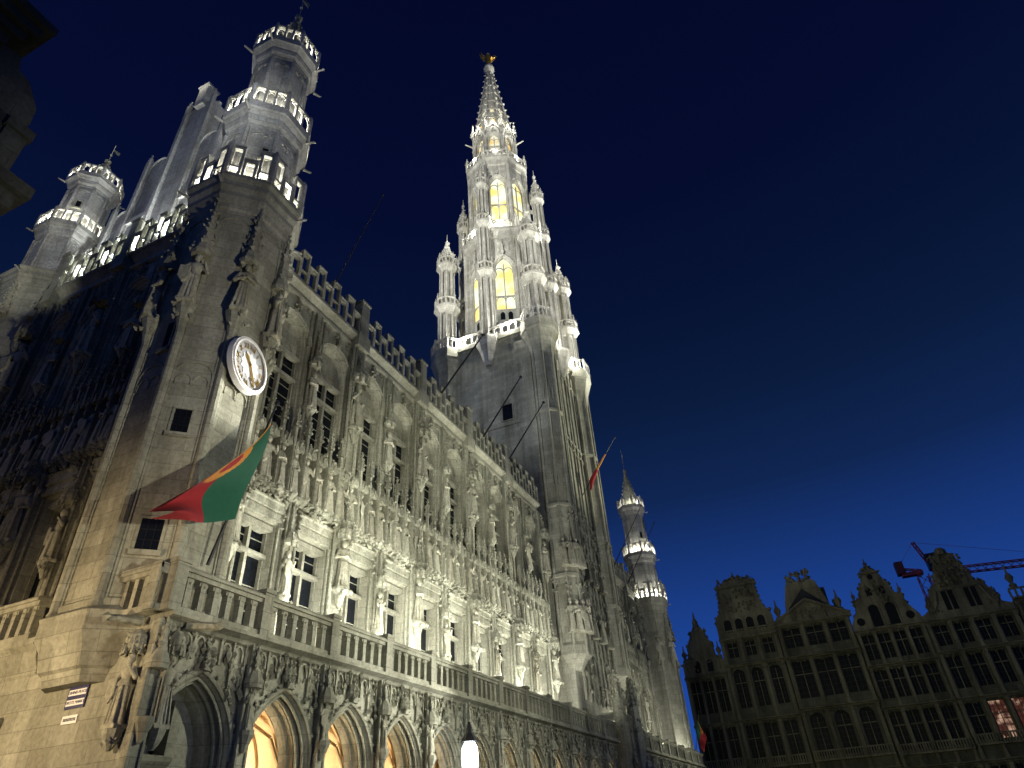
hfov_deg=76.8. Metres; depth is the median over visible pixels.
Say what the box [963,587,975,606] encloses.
gable window
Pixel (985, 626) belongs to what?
window
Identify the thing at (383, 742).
stone statue
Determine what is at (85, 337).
stone statue
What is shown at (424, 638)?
window
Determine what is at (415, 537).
stone statue
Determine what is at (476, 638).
stone statue
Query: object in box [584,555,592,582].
stone statue
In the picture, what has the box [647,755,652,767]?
stone statue
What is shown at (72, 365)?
window
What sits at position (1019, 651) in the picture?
window
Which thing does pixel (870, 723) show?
window
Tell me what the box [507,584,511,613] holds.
stone statue
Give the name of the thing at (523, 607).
stone statue
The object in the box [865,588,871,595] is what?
gable window
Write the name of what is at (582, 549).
stone statue
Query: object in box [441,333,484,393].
bare flagpole
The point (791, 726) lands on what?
window
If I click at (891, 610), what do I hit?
gable window
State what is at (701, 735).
flag
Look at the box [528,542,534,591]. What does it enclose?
window
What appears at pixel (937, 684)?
window
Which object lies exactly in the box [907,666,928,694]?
window
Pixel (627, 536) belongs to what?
bare flagpole
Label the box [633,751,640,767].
stone statue
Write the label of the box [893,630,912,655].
window
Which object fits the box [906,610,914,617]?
gable window
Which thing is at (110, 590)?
town hall
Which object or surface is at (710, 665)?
gable window
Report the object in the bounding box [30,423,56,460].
stone statue
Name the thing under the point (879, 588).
gable window
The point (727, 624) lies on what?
gable window
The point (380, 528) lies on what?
stone statue
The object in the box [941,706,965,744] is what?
window
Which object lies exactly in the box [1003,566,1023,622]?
guild house
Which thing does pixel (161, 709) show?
stone statue
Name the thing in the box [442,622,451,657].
stone statue
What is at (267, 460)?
stone statue
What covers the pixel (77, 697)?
street sign
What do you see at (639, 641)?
stone statue
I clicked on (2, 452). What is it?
stone statue
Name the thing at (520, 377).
bare flagpole
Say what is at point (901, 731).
window
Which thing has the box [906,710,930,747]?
window
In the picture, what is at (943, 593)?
gable window
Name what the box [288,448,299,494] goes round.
stone statue
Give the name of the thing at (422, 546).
stone statue
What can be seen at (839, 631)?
window
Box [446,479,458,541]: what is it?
window
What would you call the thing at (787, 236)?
sky
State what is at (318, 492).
stone statue
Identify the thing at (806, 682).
window
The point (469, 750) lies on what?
street lantern
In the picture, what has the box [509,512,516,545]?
stone statue
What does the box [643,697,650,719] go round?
stone statue
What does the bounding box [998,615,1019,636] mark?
window
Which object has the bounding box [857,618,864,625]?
gable window
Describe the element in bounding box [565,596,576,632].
stone statue
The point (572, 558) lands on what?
stone statue
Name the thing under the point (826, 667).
window
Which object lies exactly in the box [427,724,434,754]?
stone statue
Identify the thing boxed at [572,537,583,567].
stone statue
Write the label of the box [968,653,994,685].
window
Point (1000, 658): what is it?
window
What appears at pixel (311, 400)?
stone statue
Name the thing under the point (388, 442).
stone statue
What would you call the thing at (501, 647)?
window
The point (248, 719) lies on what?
stone statue
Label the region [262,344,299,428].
window
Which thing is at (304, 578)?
window
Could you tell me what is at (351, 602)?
window
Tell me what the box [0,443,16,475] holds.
stone statue
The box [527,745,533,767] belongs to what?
stone statue
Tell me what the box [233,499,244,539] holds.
stone statue
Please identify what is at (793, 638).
window
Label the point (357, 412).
stone statue
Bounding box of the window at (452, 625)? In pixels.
[448,614,460,663]
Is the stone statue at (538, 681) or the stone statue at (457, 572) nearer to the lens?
the stone statue at (457, 572)
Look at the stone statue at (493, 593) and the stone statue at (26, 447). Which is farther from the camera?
the stone statue at (493, 593)
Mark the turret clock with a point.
(246, 365)
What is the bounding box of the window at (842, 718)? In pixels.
[835,710,860,753]
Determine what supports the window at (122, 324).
in the town hall
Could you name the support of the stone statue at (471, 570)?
on the town hall
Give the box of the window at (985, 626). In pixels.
[976,618,997,639]
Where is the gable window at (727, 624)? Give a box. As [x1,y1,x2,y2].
[724,620,732,632]
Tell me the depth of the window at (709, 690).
74.70 m
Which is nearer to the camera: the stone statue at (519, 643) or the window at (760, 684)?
the stone statue at (519, 643)
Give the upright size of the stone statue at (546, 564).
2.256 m
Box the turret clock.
[227,336,266,395]
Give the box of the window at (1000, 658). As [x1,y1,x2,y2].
[990,650,1017,682]
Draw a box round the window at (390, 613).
[381,582,401,641]
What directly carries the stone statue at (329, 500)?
on the town hall
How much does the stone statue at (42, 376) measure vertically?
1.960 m
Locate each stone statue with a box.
[0,343,29,389]
[0,442,12,460]
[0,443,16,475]
[0,481,32,542]
[9,433,29,472]
[16,432,45,470]
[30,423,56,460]
[31,345,60,387]
[38,420,67,462]
[39,509,68,562]
[53,415,74,456]
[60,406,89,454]
[73,406,99,450]
[74,309,103,355]
[88,401,108,443]
[97,392,121,440]
[100,653,137,729]
[114,312,141,353]
[138,269,167,321]
[151,648,178,729]
[174,254,209,302]
[229,264,257,316]
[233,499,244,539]
[242,687,257,729]
[252,421,259,471]
[261,435,278,479]
[262,284,285,344]
[275,443,286,487]
[277,550,295,597]
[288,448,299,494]
[301,459,314,500]
[302,372,317,411]
[314,466,323,505]
[319,703,332,739]
[325,472,335,514]
[332,540,351,587]
[336,481,348,519]
[346,482,357,525]
[348,380,363,426]
[358,493,366,532]
[368,499,374,537]
[371,592,385,632]
[377,504,385,542]
[380,715,387,748]
[381,432,394,464]
[387,510,393,545]
[396,516,401,551]
[404,520,409,556]
[412,526,417,559]
[412,579,423,620]
[416,434,427,475]
[418,527,424,562]
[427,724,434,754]
[428,536,434,569]
[436,540,440,573]
[441,477,450,506]
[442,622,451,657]
[443,542,446,576]
[450,550,454,581]
[456,553,460,585]
[463,554,466,587]
[466,478,477,514]
[469,562,473,592]
[471,561,478,591]
[471,609,480,645]
[481,574,485,598]
[486,572,489,600]
[487,513,496,541]
[492,577,496,605]
[494,645,501,675]
[497,580,501,608]
[500,739,505,764]
[502,583,505,609]
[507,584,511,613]
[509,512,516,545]
[512,589,515,615]
[515,588,520,615]
[515,631,525,664]
[522,601,524,620]
[525,542,532,567]
[526,602,530,623]
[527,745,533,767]
[530,599,534,625]
[535,609,538,628]
[535,661,541,691]
[539,610,543,631]
[542,541,550,570]
[543,605,546,633]
[547,615,551,635]
[551,649,560,679]
[552,750,556,767]
[558,536,568,566]
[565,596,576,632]
[566,534,576,566]
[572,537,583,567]
[572,754,576,767]
[573,598,584,632]
[577,539,586,569]
[580,599,591,632]
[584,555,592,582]
[585,599,593,634]
[591,608,599,639]
[591,758,594,767]
[592,562,599,588]
[598,567,607,594]
[598,615,608,644]
[606,621,614,649]
[624,619,629,639]
[630,615,636,637]
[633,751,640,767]
[636,628,642,648]
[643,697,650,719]
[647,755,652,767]
[650,715,656,734]
[655,638,664,658]
[669,638,677,659]
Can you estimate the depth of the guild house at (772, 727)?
73.28 m
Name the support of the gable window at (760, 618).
in the guild house at (772, 727)
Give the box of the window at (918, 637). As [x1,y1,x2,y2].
[909,628,929,652]
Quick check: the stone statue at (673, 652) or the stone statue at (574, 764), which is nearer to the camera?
the stone statue at (574, 764)
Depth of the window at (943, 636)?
68.48 m
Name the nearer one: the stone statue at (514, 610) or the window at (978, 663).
the stone statue at (514, 610)
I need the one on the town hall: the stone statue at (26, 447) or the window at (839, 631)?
the stone statue at (26, 447)
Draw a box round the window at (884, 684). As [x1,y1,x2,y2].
[874,670,894,698]
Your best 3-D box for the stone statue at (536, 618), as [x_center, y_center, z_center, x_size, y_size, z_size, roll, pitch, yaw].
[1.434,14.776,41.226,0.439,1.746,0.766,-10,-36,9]
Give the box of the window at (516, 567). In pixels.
[515,533,517,582]
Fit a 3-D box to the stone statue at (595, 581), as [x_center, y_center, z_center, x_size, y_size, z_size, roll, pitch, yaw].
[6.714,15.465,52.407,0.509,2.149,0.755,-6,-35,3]
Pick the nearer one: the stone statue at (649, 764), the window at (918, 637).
the stone statue at (649, 764)
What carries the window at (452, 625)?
in the town hall
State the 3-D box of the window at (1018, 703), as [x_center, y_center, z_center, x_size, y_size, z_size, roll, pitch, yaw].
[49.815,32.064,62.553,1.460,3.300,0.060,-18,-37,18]
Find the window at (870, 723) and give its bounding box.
[860,707,886,750]
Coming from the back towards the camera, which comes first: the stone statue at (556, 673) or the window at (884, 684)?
the window at (884, 684)
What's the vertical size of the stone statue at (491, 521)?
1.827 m
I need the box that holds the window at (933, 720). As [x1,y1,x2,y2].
[923,708,948,746]
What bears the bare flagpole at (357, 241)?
attached to the town hall
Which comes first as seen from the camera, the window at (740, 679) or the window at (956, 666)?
the window at (956, 666)
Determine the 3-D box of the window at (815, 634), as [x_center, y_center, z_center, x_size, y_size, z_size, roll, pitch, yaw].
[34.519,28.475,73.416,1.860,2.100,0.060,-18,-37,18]
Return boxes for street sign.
[60,714,78,724]
[64,684,90,709]
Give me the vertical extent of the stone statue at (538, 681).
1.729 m
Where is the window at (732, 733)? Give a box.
[727,727,741,763]
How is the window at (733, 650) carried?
in the guild house at (772, 727)
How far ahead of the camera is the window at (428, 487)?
34.48 m
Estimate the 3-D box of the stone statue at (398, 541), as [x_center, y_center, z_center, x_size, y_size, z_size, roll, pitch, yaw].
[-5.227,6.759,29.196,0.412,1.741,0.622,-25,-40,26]
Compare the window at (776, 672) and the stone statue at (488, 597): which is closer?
the stone statue at (488, 597)
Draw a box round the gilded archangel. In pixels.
[479,52,495,63]
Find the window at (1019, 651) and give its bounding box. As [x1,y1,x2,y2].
[1013,647,1023,670]
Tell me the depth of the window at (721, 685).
74.23 m
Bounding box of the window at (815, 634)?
[805,625,826,644]
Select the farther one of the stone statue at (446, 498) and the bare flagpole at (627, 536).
the bare flagpole at (627, 536)
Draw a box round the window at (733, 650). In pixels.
[727,643,739,657]
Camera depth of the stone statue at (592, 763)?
34.13 m
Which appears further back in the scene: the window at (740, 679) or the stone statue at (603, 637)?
the window at (740, 679)
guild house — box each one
[681,613,748,767]
[714,572,815,767]
[773,568,902,767]
[851,559,983,767]
[922,547,1023,767]
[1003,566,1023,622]
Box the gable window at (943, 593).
[940,591,952,609]
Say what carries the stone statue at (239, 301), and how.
attached to the town hall
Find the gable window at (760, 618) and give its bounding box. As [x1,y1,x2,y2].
[757,615,766,627]
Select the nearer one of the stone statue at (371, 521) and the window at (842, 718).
the stone statue at (371, 521)
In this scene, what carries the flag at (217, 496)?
attached to the town hall
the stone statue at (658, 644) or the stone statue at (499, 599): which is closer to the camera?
the stone statue at (499, 599)
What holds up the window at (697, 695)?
in the guild house at (706, 679)
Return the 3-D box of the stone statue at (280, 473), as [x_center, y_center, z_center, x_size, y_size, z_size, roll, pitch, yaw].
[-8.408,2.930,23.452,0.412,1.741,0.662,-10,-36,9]
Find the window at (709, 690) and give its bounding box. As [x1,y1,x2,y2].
[703,681,718,713]
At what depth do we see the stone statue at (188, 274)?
19.69 m
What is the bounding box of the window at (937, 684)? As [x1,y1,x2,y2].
[923,663,945,692]
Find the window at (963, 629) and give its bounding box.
[954,622,974,642]
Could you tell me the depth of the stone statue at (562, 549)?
46.93 m
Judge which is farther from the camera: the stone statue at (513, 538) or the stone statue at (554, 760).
the stone statue at (513, 538)
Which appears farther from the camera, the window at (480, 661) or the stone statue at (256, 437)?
the window at (480, 661)
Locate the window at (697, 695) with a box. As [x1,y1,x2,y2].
[691,682,705,714]
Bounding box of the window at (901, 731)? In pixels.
[889,712,911,749]
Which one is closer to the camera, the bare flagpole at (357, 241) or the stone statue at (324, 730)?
the stone statue at (324, 730)
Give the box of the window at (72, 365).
[58,365,72,406]
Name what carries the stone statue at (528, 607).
on the town hall
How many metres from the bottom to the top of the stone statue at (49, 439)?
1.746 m
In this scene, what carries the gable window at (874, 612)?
in the guild house at (924, 719)
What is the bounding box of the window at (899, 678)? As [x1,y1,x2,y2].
[890,668,911,696]
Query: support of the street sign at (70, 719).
attached to the town hall
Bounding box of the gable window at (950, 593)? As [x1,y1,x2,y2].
[946,590,958,608]
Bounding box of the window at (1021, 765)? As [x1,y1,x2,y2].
[1016,763,1023,767]
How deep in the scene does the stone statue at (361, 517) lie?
26.86 m
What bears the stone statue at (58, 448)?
on the town hall
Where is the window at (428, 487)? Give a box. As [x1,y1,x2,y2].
[423,462,433,524]
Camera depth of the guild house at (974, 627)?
66.14 m
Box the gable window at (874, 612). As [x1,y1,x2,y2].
[868,605,883,626]
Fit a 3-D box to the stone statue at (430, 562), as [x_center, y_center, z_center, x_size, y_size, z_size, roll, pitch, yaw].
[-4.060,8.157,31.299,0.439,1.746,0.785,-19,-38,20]
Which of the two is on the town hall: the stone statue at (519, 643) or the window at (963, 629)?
the stone statue at (519, 643)
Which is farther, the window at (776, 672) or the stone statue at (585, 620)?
the window at (776, 672)
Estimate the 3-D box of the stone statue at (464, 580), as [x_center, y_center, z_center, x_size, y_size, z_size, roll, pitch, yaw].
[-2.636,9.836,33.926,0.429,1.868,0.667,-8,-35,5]
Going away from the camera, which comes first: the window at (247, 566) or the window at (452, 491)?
the window at (247, 566)
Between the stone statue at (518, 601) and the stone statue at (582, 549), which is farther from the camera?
the stone statue at (582, 549)
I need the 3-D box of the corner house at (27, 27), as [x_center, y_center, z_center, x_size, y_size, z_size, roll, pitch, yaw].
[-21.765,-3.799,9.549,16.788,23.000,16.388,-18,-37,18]
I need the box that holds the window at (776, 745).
[765,722,786,761]
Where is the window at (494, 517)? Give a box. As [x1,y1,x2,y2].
[492,514,499,568]
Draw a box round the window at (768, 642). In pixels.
[763,637,775,652]
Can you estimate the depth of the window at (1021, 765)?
60.99 m
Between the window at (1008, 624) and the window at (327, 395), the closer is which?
the window at (327, 395)
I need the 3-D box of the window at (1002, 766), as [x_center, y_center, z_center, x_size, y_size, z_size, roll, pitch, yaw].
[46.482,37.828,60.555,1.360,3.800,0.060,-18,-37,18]
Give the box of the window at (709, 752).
[703,730,715,766]
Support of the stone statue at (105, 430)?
on the town hall
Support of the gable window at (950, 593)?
in the guild house at (974, 627)
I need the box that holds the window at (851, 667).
[838,654,868,691]
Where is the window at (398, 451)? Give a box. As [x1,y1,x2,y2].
[387,433,406,504]
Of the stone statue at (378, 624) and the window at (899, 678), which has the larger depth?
the window at (899, 678)
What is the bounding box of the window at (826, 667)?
[815,657,843,695]
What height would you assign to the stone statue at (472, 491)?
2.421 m
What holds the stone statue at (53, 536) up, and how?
attached to the town hall
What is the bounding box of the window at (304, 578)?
[284,540,323,643]
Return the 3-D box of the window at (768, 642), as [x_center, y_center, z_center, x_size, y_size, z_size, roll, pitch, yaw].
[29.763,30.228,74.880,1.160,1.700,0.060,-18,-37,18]
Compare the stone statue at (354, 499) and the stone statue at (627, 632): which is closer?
the stone statue at (354, 499)
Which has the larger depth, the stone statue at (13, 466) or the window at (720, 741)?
the window at (720, 741)
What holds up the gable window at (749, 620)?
in the guild house at (772, 727)
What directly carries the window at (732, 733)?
in the guild house at (706, 679)
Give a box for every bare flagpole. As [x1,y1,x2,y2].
[335,194,383,282]
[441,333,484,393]
[483,375,521,436]
[509,401,544,458]
[614,504,641,565]
[627,522,654,582]
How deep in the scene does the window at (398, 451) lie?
32.30 m
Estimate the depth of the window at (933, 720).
65.04 m
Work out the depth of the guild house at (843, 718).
70.40 m
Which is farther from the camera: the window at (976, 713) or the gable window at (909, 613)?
the gable window at (909, 613)
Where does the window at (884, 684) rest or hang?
in the guild house at (924, 719)
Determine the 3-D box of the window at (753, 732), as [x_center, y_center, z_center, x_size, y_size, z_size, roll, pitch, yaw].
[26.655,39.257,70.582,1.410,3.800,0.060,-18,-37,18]
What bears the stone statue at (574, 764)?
on the town hall
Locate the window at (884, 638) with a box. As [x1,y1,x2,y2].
[877,633,896,657]
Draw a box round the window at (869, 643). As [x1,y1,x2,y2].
[862,635,880,659]
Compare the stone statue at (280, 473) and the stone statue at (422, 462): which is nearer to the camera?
the stone statue at (280, 473)
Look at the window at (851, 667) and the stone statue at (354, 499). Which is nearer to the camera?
the stone statue at (354, 499)
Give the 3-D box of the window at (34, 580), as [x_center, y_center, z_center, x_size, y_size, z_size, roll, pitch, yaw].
[-13.676,5.489,18.920,1.322,4.600,0.440,-18,-37,18]
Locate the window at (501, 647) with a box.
[498,637,506,679]
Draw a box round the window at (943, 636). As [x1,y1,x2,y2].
[933,625,952,645]
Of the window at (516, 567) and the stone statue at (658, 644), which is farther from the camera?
the stone statue at (658, 644)
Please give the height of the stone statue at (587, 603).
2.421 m
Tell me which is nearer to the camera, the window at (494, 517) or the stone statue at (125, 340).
the stone statue at (125, 340)
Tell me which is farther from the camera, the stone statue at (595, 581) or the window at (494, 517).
the stone statue at (595, 581)
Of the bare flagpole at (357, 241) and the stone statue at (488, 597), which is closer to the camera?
the bare flagpole at (357, 241)
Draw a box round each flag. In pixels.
[150,400,279,565]
[581,437,615,496]
[696,711,706,751]
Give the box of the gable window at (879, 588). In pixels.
[878,585,885,593]
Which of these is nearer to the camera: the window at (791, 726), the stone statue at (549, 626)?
the stone statue at (549, 626)
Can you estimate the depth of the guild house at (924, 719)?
67.54 m
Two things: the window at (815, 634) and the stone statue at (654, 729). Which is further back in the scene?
the window at (815, 634)
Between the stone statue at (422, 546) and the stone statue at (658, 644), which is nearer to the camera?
the stone statue at (422, 546)
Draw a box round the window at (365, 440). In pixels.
[355,410,375,484]
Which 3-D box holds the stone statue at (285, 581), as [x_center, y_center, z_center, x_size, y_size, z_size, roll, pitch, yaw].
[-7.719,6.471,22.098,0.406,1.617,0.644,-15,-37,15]
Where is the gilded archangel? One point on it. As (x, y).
(488, 59)
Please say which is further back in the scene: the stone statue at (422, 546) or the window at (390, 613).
the stone statue at (422, 546)
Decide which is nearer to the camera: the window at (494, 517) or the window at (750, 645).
the window at (494, 517)
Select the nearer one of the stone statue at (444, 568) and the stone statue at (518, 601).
the stone statue at (444, 568)
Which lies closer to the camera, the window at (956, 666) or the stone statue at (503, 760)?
the stone statue at (503, 760)
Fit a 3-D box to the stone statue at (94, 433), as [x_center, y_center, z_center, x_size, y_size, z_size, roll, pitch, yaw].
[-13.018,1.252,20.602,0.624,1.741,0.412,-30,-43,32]
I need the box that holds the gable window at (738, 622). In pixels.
[735,618,743,630]
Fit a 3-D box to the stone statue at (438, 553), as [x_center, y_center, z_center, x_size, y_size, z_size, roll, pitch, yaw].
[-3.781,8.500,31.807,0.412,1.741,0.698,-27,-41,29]
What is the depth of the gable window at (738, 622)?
77.08 m
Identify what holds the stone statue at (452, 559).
on the town hall
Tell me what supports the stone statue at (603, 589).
attached to the town hall
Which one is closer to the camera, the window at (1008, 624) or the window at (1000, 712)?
the window at (1000, 712)
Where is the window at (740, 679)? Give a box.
[734,670,752,707]
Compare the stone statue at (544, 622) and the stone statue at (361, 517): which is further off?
the stone statue at (544, 622)
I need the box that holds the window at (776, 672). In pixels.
[770,665,789,703]
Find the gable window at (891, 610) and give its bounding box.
[885,602,901,623]
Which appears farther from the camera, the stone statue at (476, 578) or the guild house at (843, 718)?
the guild house at (843, 718)
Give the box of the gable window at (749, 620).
[746,616,754,629]
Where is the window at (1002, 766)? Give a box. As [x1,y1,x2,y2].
[992,765,1006,767]
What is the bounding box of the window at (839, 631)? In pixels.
[828,621,849,641]
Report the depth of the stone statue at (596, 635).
48.19 m
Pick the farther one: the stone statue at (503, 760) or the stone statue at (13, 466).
the stone statue at (503, 760)
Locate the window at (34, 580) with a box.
[21,500,66,600]
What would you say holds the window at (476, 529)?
in the town hall
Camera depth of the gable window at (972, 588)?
68.81 m
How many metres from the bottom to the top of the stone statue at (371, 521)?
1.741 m
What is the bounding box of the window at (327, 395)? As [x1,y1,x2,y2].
[309,373,340,454]
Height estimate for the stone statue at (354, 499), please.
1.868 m
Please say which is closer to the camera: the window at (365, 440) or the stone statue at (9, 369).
the stone statue at (9, 369)
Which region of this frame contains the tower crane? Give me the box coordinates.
[893,542,1023,602]
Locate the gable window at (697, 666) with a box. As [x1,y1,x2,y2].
[694,661,701,672]
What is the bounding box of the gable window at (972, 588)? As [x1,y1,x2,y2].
[969,586,982,604]
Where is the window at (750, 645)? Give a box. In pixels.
[745,640,756,655]
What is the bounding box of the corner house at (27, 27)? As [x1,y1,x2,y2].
[0,0,58,215]
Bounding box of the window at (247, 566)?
[229,513,273,624]
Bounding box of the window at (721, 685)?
[716,679,731,711]
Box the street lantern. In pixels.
[461,721,478,767]
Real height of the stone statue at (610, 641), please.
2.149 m
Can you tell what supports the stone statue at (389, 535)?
on the town hall
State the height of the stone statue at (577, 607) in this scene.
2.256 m
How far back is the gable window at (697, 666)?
76.56 m
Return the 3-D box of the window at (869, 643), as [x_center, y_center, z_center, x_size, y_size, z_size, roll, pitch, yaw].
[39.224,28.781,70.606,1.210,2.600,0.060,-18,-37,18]
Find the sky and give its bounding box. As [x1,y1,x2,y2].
[0,0,1023,752]
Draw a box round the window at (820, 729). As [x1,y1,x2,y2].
[810,713,834,755]
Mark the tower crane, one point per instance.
(901, 570)
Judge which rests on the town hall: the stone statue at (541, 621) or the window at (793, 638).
the stone statue at (541, 621)
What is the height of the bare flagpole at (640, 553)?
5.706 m
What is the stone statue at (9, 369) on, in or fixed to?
on the town hall
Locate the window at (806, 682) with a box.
[792,661,819,698]
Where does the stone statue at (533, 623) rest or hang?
on the town hall
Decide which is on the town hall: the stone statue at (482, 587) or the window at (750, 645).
the stone statue at (482, 587)
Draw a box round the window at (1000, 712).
[988,700,1016,737]
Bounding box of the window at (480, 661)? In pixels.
[478,627,485,673]
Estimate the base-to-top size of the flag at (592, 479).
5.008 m
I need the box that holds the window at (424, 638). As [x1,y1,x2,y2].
[420,600,433,651]
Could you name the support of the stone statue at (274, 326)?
attached to the town hall
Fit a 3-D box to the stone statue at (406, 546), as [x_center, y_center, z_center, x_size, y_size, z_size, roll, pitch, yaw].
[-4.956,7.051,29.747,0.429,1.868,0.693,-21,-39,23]
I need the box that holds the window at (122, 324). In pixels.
[99,317,133,391]
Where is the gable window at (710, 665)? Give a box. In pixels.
[707,659,714,670]
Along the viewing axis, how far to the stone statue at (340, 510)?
25.85 m
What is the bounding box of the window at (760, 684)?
[752,667,770,705]
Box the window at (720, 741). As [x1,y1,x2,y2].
[714,729,729,764]
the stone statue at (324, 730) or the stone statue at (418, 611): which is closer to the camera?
the stone statue at (324, 730)
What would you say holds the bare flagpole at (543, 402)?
attached to the town hall
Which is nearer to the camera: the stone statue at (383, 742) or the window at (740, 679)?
the stone statue at (383, 742)
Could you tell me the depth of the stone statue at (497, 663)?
34.44 m
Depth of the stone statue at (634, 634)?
62.22 m
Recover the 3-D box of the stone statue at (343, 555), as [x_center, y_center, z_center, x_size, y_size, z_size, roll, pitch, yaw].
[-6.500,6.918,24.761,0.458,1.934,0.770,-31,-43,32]
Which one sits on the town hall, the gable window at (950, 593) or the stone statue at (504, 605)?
the stone statue at (504, 605)
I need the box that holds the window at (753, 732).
[746,724,765,763]
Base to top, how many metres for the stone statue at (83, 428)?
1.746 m
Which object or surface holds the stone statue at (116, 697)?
on the town hall
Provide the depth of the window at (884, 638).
70.09 m
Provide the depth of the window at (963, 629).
67.85 m
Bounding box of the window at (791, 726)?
[784,720,806,759]
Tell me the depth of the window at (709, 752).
72.15 m
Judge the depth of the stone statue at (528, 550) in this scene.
42.94 m
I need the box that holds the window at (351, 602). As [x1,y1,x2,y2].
[340,564,365,651]
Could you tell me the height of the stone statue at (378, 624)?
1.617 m
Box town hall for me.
[0,0,705,767]
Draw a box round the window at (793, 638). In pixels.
[783,628,803,648]
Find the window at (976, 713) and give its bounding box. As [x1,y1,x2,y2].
[965,702,993,739]
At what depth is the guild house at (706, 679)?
74.22 m
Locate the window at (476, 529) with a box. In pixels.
[474,502,479,554]
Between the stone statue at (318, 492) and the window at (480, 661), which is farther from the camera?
the window at (480, 661)
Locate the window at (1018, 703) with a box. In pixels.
[1011,697,1023,725]
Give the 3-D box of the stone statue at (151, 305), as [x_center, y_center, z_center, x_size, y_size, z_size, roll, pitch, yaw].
[-11.217,-2.880,20.468,0.516,2.248,0.792,24,-44,-34]
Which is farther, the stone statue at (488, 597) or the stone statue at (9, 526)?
the stone statue at (488, 597)
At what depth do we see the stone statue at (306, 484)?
24.32 m
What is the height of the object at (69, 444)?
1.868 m
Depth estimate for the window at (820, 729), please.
68.61 m
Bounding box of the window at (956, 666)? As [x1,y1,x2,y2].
[946,656,971,688]

